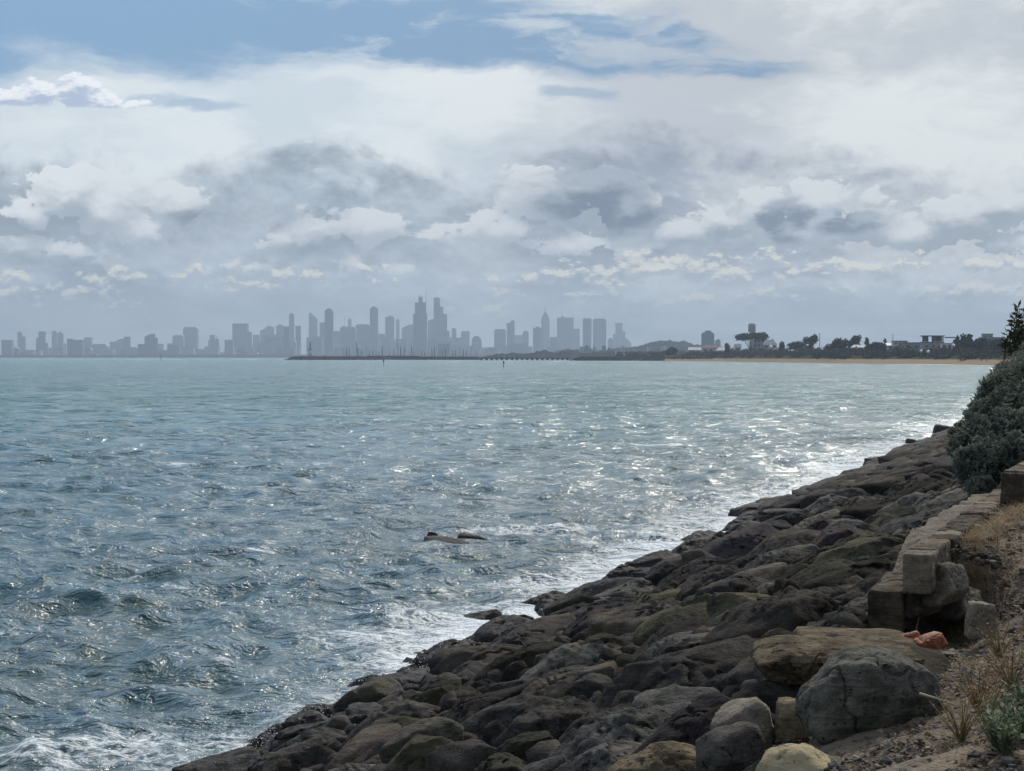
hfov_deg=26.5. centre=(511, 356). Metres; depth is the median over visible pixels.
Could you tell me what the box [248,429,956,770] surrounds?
rock rubble
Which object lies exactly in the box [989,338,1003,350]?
headland tree
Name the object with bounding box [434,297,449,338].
skyscraper
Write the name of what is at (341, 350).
building
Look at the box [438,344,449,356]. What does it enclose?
marina building
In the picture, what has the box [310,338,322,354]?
building
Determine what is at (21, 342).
skyscraper
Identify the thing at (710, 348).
house
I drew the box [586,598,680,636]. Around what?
boulder
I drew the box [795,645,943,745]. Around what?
boulder
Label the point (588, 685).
boulder
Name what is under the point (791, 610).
boulder
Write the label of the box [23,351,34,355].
building
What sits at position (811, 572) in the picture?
boulder
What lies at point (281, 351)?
building
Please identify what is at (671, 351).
headland tree
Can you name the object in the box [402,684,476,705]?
boulder
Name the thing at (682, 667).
boulder
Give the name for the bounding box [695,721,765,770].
boulder
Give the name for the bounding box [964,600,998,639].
stone block
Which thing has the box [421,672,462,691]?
boulder
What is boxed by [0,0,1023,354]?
sky
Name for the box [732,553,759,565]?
boulder
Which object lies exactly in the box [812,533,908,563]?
boulder
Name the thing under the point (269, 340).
building
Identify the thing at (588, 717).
boulder
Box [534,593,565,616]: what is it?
boulder
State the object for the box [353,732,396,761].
boulder
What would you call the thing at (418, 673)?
boulder
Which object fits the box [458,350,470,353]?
building
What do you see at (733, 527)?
boulder
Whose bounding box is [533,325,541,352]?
skyscraper
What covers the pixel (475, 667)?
boulder
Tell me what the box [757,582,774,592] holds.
boulder
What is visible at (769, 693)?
boulder
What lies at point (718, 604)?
boulder
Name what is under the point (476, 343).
skyscraper
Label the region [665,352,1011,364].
beach
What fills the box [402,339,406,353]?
building
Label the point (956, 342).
headland tree
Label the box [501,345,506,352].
building
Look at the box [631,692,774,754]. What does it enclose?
boulder
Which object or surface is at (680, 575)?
boulder
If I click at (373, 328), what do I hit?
skyscraper
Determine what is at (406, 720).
boulder
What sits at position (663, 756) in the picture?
boulder
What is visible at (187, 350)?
building
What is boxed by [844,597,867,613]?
boulder
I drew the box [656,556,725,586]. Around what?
boulder
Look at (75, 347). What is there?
skyscraper
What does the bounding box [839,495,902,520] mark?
boulder
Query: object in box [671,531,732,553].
boulder
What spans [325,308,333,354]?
skyscraper
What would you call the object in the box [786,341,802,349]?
headland tree
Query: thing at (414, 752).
boulder
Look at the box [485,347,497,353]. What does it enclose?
building
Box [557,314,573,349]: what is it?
skyscraper
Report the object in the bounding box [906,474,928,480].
boulder
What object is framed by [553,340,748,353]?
hill
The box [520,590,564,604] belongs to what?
boulder
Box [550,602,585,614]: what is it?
boulder
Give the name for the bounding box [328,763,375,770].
boulder
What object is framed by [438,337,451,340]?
building
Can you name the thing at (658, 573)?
boulder
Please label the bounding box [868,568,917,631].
stone wall
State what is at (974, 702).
dry weed
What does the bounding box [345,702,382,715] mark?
boulder
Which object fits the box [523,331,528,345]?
skyscraper
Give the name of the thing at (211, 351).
building
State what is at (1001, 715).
weed plant
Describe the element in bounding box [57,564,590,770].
sea spray
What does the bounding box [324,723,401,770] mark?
boulder
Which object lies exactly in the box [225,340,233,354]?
skyscraper
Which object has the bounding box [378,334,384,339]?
skyscraper
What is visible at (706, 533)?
boulder
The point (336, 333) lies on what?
skyscraper
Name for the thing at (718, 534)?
boulder
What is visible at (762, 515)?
boulder
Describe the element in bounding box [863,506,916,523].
boulder
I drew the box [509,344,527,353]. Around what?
marina building
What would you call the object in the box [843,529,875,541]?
boulder
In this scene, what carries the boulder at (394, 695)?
on the rubble slope
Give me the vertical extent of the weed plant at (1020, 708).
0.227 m
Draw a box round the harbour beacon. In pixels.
[307,342,312,355]
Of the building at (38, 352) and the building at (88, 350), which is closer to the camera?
the building at (38, 352)
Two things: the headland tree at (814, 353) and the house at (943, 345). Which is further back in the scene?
the headland tree at (814, 353)
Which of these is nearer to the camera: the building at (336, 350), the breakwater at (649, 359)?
the breakwater at (649, 359)
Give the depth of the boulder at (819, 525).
39.96 m
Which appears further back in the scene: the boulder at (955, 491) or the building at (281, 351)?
the building at (281, 351)
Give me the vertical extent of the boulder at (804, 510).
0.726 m
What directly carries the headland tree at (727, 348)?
on the beach
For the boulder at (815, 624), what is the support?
on the rubble slope
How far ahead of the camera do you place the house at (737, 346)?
2297.27 m
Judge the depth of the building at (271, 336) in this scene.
11650.85 m
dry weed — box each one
[929,689,995,741]
[955,664,1009,710]
[957,673,1006,721]
[977,620,1023,657]
[982,641,1023,690]
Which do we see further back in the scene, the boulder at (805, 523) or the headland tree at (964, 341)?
the headland tree at (964, 341)
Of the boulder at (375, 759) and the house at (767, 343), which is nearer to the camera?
the boulder at (375, 759)
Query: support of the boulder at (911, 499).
on the rubble slope
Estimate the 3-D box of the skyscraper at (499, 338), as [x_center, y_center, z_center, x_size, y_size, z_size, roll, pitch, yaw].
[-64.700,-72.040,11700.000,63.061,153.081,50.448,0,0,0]
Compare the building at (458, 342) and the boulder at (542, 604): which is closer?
the boulder at (542, 604)
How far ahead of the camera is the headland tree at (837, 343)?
1679.74 m
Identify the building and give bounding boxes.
[14,348,19,354]
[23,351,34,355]
[25,350,42,354]
[53,348,64,354]
[84,348,93,352]
[84,352,97,355]
[98,349,114,355]
[126,347,137,354]
[158,350,166,354]
[167,345,180,354]
[181,347,194,354]
[203,349,219,354]
[237,347,246,354]
[245,352,258,354]
[247,348,254,351]
[258,343,272,353]
[264,334,275,341]
[266,338,280,342]
[268,348,273,354]
[273,339,283,354]
[277,349,295,354]
[290,340,296,354]
[297,347,300,354]
[306,336,321,353]
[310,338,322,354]
[324,336,339,343]
[334,348,338,353]
[335,346,349,353]
[344,337,356,354]
[353,348,364,354]
[378,346,381,354]
[382,338,391,354]
[395,341,401,354]
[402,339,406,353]
[408,338,412,350]
[409,343,412,354]
[427,339,437,354]
[435,340,452,353]
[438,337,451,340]
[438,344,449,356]
[448,339,463,347]
[453,345,462,353]
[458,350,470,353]
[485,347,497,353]
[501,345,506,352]
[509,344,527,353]
[549,345,557,351]
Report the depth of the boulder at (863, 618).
16.48 m
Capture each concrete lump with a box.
[904,593,942,618]
[921,562,969,606]
[929,587,982,620]
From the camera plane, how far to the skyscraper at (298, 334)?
10989.57 m
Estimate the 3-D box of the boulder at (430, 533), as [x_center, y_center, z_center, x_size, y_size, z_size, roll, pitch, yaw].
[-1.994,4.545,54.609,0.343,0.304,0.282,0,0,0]
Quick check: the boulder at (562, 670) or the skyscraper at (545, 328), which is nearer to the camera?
the boulder at (562, 670)
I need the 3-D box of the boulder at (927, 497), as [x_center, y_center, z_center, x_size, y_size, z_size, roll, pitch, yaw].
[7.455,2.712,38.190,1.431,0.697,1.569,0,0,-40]
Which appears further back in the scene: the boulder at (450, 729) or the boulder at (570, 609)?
the boulder at (570, 609)
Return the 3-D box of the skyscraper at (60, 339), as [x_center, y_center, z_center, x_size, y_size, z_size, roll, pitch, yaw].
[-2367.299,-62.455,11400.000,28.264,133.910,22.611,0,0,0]
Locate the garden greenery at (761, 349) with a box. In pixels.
[617,345,989,355]
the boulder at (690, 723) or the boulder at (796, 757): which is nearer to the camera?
the boulder at (796, 757)
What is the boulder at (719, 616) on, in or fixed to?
on the rubble slope
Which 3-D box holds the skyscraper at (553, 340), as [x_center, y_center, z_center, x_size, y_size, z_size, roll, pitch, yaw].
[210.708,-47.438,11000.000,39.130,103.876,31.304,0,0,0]
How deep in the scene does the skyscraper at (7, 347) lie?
9880.79 m
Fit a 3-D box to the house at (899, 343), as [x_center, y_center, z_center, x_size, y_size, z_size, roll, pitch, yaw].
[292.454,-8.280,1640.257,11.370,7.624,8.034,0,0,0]
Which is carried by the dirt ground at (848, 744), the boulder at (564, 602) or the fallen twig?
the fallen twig
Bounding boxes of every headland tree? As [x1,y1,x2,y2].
[665,347,678,355]
[724,343,730,353]
[734,332,769,350]
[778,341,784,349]
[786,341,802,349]
[802,334,818,349]
[811,349,828,356]
[825,343,831,349]
[831,338,847,349]
[845,335,861,348]
[864,337,870,349]
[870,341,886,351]
[891,350,905,355]
[951,335,959,350]
[959,333,973,349]
[970,338,988,349]
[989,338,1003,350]
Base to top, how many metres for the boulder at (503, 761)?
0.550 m
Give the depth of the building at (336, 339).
11207.77 m
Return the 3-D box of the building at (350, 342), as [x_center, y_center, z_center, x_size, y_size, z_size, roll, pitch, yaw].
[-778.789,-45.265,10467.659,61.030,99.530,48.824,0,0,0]
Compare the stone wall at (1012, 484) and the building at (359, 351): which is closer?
the stone wall at (1012, 484)
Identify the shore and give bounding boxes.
[0,353,506,357]
[481,350,685,358]
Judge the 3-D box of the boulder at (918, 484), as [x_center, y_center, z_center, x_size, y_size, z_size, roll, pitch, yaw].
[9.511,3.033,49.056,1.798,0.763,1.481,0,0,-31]
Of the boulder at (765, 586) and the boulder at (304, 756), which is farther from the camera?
the boulder at (765, 586)
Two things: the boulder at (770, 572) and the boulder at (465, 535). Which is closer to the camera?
the boulder at (770, 572)
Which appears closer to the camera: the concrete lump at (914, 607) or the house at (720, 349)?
the concrete lump at (914, 607)
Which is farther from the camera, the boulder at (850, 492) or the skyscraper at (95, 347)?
the skyscraper at (95, 347)
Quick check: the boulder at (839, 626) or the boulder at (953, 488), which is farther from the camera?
the boulder at (953, 488)
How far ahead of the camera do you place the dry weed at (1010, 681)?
10.99 m
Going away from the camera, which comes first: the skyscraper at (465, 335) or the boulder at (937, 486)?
the boulder at (937, 486)
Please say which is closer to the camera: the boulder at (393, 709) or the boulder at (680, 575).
the boulder at (393, 709)
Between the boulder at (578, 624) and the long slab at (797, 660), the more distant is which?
the boulder at (578, 624)
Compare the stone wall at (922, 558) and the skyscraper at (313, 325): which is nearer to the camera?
the stone wall at (922, 558)
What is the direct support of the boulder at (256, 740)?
on the rubble slope
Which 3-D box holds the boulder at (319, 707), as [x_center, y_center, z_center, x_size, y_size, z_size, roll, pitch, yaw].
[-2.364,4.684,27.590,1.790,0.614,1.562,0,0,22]
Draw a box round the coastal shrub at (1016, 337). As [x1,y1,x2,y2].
[997,300,1023,359]
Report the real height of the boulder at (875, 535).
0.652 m
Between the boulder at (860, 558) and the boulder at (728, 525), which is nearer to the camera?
the boulder at (860, 558)
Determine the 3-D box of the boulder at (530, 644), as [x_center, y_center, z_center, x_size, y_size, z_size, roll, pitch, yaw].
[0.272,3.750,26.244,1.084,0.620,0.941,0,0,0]
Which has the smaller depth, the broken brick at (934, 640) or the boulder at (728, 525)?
the broken brick at (934, 640)
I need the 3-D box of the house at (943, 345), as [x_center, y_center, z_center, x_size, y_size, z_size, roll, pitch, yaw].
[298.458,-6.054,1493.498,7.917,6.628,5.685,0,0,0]
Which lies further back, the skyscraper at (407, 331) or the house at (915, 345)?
the skyscraper at (407, 331)
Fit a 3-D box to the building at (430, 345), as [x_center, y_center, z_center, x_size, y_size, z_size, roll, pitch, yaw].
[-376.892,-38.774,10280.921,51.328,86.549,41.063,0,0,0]
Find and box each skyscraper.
[1,340,13,354]
[17,331,25,350]
[36,331,47,354]
[52,331,65,354]
[58,332,63,347]
[67,339,83,354]
[84,337,92,347]
[91,344,109,352]
[110,339,123,352]
[124,337,130,349]
[138,334,157,354]
[158,344,163,349]
[167,335,184,346]
[183,327,198,348]
[208,335,218,348]
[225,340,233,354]
[232,323,251,351]
[253,335,259,348]
[260,324,274,342]
[276,324,283,336]
[284,326,289,354]
[289,313,293,339]
[295,326,300,346]
[309,312,317,336]
[319,322,324,341]
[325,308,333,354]
[334,331,339,335]
[340,314,356,343]
[348,316,351,326]
[355,324,369,348]
[370,306,377,353]
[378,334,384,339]
[385,316,393,354]
[396,319,399,338]
[402,324,412,354]
[413,294,426,353]
[428,319,433,338]
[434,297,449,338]
[452,328,455,337]
[461,331,469,345]
[472,336,481,354]
[494,329,505,350]
[507,320,514,353]
[515,335,522,343]
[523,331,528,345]
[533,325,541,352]
[541,312,548,349]
[550,337,557,345]
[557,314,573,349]
[573,329,579,349]
[583,318,590,348]
[593,319,605,349]
[608,338,612,348]
[613,323,630,348]
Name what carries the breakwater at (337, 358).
in the sea water
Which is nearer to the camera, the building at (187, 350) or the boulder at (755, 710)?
the boulder at (755, 710)
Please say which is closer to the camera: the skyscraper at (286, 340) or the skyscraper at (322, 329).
the skyscraper at (286, 340)
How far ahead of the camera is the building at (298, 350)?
10456.65 m
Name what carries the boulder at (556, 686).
on the rubble slope
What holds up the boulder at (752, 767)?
on the rubble slope
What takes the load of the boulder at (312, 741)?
on the rubble slope
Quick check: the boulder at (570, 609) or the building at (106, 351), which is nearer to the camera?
the boulder at (570, 609)
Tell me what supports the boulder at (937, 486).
on the rubble slope
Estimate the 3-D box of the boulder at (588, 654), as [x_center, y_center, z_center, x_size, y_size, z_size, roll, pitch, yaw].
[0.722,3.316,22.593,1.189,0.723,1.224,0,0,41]
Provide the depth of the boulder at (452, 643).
32.47 m
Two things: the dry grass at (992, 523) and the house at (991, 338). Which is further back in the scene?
the house at (991, 338)
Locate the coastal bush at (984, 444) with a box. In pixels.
[944,341,1023,496]
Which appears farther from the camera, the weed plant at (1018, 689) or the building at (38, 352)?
the building at (38, 352)
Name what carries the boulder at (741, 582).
on the rubble slope
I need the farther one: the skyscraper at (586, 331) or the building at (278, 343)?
the building at (278, 343)
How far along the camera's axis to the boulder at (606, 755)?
13.02 m
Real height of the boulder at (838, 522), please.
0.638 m
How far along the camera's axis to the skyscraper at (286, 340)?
9889.97 m
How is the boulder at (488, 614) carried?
on the rubble slope
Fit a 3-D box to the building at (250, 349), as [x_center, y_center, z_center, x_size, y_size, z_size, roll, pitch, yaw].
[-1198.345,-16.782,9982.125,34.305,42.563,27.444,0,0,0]
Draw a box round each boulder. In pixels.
[172,746,260,770]
[245,736,322,770]
[247,735,274,748]
[257,746,336,770]
[258,714,369,751]
[265,723,280,734]
[272,727,347,751]
[281,710,328,730]
[300,703,332,711]
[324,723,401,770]
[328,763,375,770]
[333,678,403,713]
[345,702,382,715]
[346,699,440,738]
[347,674,380,686]
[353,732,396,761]
[362,754,380,763]
[366,668,429,684]
[366,716,420,727]
[377,689,420,704]
[379,717,463,763]
[383,733,453,770]
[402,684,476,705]
[406,647,446,668]
[414,639,477,658]
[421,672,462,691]
[423,536,471,543]
[426,740,495,770]
[427,531,437,535]
[428,643,522,674]
[442,685,524,722]
[451,660,487,674]
[457,532,486,539]
[460,694,564,740]
[463,609,501,619]
[465,643,565,685]
[471,614,531,642]
[474,752,529,770]
[487,677,536,691]
[489,730,553,760]
[490,623,523,644]
[490,699,598,747]
[491,613,575,644]
[493,614,533,619]
[519,642,621,678]
[519,661,616,698]
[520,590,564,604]
[521,641,547,647]
[522,754,567,770]
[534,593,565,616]
[543,594,600,615]
[547,701,691,760]
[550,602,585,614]
[553,665,587,674]
[553,739,640,770]
[559,703,631,739]
[561,601,635,637]
[564,577,633,596]
[565,673,611,698]
[571,597,633,616]
[578,633,628,645]
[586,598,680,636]
[594,635,754,708]
[595,577,655,597]
[602,550,673,578]
[603,567,650,578]
[605,741,696,770]
[631,588,680,603]
[631,686,719,707]
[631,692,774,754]
[632,616,720,655]
[633,602,707,646]
[644,561,679,586]
[645,626,714,657]
[649,551,715,571]
[655,565,711,590]
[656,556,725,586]
[656,641,700,656]
[659,549,679,555]
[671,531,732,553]
[677,564,745,598]
[681,530,701,540]
[681,548,705,563]
[681,592,770,617]
[681,594,694,601]
[684,530,716,541]
[694,572,770,596]
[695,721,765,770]
[699,589,841,645]
[700,531,730,548]
[703,522,779,558]
[709,555,741,565]
[710,697,773,751]
[715,602,747,618]
[719,633,794,690]
[720,519,742,531]
[726,520,760,531]
[728,502,757,516]
[732,510,755,520]
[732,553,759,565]
[732,562,787,580]
[732,679,796,713]
[735,522,757,530]
[736,556,757,568]
[743,508,800,521]
[743,544,818,568]
[743,758,761,770]
[745,527,820,555]
[746,551,809,569]
[755,743,830,770]
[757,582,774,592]
[762,634,951,680]
[763,511,813,526]
[766,520,791,529]
[774,697,809,744]
[778,509,808,516]
[780,539,811,547]
[782,542,846,577]
[790,509,839,528]
[790,556,855,583]
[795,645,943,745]
[803,553,898,589]
[804,493,847,513]
[806,519,835,530]
[806,619,826,626]
[808,515,861,525]
[810,523,863,547]
[811,586,834,595]
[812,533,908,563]
[813,499,842,515]
[819,487,872,497]
[819,612,868,628]
[826,518,862,527]
[828,495,877,510]
[831,624,848,627]
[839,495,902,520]
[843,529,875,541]
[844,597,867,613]
[851,498,881,506]
[851,521,879,531]
[851,555,873,561]
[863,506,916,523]
[864,571,892,597]
[866,533,891,536]
[871,512,900,526]
[875,506,948,534]
[876,492,923,513]
[882,480,915,496]
[900,474,952,495]
[905,438,916,443]
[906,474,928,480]
[912,482,950,493]
[912,491,945,511]
[916,464,935,474]
[919,487,966,511]
[919,493,967,512]
[927,468,953,478]
[932,424,950,432]
[941,484,963,491]
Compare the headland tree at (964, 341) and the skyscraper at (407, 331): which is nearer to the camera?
the headland tree at (964, 341)
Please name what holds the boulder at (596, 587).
on the rubble slope
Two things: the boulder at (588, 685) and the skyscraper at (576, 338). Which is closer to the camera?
the boulder at (588, 685)
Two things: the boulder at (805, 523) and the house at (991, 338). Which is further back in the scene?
the house at (991, 338)
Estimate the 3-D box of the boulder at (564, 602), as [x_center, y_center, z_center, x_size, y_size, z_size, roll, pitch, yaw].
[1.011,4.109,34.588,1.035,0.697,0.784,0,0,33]
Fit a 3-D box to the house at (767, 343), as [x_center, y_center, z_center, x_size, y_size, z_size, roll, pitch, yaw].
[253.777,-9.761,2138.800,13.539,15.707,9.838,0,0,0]
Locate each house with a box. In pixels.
[688,347,701,351]
[702,344,718,352]
[715,347,724,351]
[734,343,741,350]
[753,339,763,350]
[763,339,776,351]
[851,344,864,349]
[886,343,898,349]
[891,341,906,347]
[901,342,919,348]
[920,335,955,348]
[940,343,952,349]
[978,337,1002,348]
[981,334,992,336]
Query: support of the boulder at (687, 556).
on the rubble slope
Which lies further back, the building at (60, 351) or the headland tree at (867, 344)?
the building at (60, 351)
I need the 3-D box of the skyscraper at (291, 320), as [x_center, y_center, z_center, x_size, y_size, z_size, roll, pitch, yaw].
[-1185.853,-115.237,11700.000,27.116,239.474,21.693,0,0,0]
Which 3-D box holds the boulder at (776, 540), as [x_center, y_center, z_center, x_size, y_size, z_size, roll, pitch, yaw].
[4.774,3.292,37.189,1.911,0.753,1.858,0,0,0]
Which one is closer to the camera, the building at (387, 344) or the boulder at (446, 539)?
the boulder at (446, 539)
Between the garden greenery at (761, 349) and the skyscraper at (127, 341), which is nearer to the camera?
the garden greenery at (761, 349)
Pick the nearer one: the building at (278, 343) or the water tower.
the water tower
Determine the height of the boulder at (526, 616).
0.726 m
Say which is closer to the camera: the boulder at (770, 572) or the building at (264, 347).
the boulder at (770, 572)
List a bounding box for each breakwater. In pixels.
[285,356,385,359]
[368,355,420,359]
[386,356,479,359]
[569,356,664,360]
[631,358,664,360]
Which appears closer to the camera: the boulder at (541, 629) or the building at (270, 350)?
the boulder at (541, 629)
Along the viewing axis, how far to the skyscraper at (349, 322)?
12091.00 m
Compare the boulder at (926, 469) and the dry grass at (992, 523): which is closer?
the dry grass at (992, 523)
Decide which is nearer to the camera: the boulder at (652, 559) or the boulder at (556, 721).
the boulder at (556, 721)
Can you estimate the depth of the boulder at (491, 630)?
33.16 m
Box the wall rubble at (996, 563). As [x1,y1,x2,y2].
[950,503,1023,569]
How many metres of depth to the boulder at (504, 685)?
21.60 m
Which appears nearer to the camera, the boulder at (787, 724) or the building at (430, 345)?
the boulder at (787, 724)
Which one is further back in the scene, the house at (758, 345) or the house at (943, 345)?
the house at (758, 345)
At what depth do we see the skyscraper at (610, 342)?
10989.33 m
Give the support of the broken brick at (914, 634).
on the long slab at (892, 635)
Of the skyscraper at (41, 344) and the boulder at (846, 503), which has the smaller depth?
the boulder at (846, 503)
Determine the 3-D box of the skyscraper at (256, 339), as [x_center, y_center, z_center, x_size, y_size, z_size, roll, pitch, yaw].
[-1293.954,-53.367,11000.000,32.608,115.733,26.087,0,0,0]
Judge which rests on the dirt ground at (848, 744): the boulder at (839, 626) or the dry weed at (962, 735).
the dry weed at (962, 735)
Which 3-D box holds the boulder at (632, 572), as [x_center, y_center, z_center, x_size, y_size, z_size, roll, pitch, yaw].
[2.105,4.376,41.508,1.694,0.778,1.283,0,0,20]
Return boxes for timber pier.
[480,358,568,359]
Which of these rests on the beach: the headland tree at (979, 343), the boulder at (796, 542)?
the headland tree at (979, 343)
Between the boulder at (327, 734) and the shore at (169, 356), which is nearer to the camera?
the boulder at (327, 734)
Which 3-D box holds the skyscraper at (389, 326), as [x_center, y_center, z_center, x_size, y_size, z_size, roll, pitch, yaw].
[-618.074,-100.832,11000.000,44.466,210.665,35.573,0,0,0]
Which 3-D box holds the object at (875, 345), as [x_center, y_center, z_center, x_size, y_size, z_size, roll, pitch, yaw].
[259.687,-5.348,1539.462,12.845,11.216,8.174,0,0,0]
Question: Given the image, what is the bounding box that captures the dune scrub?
[615,346,1009,360]
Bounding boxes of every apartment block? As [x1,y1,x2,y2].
[701,331,713,350]
[715,339,720,346]
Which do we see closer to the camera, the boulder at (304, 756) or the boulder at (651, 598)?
the boulder at (304, 756)
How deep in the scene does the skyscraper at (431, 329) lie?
11686.38 m
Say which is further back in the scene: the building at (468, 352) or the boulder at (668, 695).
the building at (468, 352)
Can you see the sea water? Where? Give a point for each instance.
(184, 542)
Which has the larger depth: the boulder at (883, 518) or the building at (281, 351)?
the building at (281, 351)
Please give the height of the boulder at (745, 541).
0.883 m
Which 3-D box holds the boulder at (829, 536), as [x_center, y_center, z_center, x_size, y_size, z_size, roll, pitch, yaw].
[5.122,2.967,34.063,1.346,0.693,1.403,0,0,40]
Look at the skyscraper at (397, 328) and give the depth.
12091.00 m
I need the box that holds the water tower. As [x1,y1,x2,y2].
[748,323,755,351]
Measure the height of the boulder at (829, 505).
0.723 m
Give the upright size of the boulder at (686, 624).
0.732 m
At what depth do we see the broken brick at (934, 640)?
14.86 m
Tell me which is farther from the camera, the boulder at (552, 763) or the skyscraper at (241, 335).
the skyscraper at (241, 335)
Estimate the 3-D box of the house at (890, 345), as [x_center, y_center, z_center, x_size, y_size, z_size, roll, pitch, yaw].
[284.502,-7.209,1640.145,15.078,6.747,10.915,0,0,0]
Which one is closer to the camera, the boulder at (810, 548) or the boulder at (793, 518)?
the boulder at (810, 548)
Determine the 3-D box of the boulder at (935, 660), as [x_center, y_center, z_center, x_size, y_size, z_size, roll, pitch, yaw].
[2.173,2.171,14.028,1.420,0.618,1.248,0,0,0]
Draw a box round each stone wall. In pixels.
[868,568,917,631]
[902,487,1003,594]
[1000,460,1023,503]
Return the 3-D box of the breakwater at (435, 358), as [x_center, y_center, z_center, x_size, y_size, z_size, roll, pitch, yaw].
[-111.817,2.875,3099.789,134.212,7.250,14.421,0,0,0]
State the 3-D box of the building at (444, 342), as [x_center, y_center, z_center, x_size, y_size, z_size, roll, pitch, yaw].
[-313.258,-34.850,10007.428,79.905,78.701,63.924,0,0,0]
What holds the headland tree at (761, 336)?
on the beach
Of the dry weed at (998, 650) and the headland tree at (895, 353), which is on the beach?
the headland tree at (895, 353)
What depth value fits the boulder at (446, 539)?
52.61 m
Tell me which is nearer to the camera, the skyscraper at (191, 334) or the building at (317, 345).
the building at (317, 345)
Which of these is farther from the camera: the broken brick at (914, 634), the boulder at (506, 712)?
the boulder at (506, 712)
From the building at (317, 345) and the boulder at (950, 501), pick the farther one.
the building at (317, 345)
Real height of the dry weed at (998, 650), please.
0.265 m
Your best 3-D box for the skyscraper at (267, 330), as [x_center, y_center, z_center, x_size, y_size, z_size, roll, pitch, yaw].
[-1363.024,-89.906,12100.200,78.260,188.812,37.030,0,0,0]
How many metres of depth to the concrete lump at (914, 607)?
16.51 m
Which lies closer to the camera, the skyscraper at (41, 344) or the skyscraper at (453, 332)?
the skyscraper at (41, 344)
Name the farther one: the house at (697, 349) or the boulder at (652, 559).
the house at (697, 349)
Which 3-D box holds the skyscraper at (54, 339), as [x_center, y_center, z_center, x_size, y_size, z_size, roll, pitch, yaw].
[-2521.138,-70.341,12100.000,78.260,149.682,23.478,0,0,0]
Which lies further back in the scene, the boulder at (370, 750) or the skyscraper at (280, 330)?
the skyscraper at (280, 330)
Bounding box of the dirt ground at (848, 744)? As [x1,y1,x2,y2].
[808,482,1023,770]
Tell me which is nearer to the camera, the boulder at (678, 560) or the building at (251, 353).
the boulder at (678, 560)
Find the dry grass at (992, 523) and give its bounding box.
[930,499,1023,768]
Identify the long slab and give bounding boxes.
[750,635,924,685]
[793,626,919,646]
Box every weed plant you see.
[969,699,1023,746]
[980,708,1023,755]
[987,696,1023,741]
[1000,674,1023,710]
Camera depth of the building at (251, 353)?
9885.22 m
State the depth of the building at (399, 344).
10279.80 m
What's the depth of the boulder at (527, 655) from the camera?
24.65 m
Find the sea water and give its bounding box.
[0,358,994,770]
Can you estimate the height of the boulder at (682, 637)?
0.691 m
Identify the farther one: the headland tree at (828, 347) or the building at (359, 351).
the building at (359, 351)
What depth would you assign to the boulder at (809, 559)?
28.09 m
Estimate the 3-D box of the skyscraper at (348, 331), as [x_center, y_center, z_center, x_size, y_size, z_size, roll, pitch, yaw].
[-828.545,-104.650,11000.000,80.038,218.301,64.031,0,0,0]
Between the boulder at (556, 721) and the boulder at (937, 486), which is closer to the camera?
the boulder at (556, 721)
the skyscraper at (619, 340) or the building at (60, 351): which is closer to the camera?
the building at (60, 351)
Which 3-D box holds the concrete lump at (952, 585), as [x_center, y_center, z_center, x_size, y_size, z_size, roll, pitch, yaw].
[3.288,1.733,16.619,0.381,0.334,0.713,0,0,0]
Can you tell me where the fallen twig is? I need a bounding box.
[919,692,977,709]
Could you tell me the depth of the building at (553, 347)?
10048.00 m
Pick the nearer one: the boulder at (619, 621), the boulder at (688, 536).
the boulder at (619, 621)
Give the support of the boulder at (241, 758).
on the rubble slope
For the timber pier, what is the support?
in the sea water
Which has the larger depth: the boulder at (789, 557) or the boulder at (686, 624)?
the boulder at (789, 557)
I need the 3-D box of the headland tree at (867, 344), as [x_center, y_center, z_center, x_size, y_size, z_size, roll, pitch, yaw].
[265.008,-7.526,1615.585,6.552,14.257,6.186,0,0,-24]
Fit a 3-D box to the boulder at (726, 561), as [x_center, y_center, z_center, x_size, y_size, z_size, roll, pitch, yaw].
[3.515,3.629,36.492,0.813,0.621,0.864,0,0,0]
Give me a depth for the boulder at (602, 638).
23.62 m
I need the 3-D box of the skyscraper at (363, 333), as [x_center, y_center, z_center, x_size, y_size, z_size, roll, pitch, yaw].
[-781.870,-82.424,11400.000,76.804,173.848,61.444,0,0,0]
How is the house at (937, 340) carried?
on the beach
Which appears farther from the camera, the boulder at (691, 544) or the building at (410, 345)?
the building at (410, 345)
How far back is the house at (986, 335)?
1449.15 m
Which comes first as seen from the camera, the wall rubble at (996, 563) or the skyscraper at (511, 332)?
the wall rubble at (996, 563)
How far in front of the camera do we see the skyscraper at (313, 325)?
12080.96 m
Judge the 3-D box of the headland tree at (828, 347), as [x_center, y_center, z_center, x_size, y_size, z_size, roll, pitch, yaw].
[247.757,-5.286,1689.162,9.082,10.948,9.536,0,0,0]
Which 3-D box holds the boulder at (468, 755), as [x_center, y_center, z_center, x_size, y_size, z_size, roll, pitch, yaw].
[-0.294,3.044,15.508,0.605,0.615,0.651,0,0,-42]
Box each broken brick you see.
[902,631,920,638]
[913,631,947,649]
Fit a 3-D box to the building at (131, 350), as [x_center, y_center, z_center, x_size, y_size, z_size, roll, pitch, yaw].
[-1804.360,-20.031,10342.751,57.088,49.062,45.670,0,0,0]
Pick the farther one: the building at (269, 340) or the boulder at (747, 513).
the building at (269, 340)
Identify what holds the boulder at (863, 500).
on the rubble slope

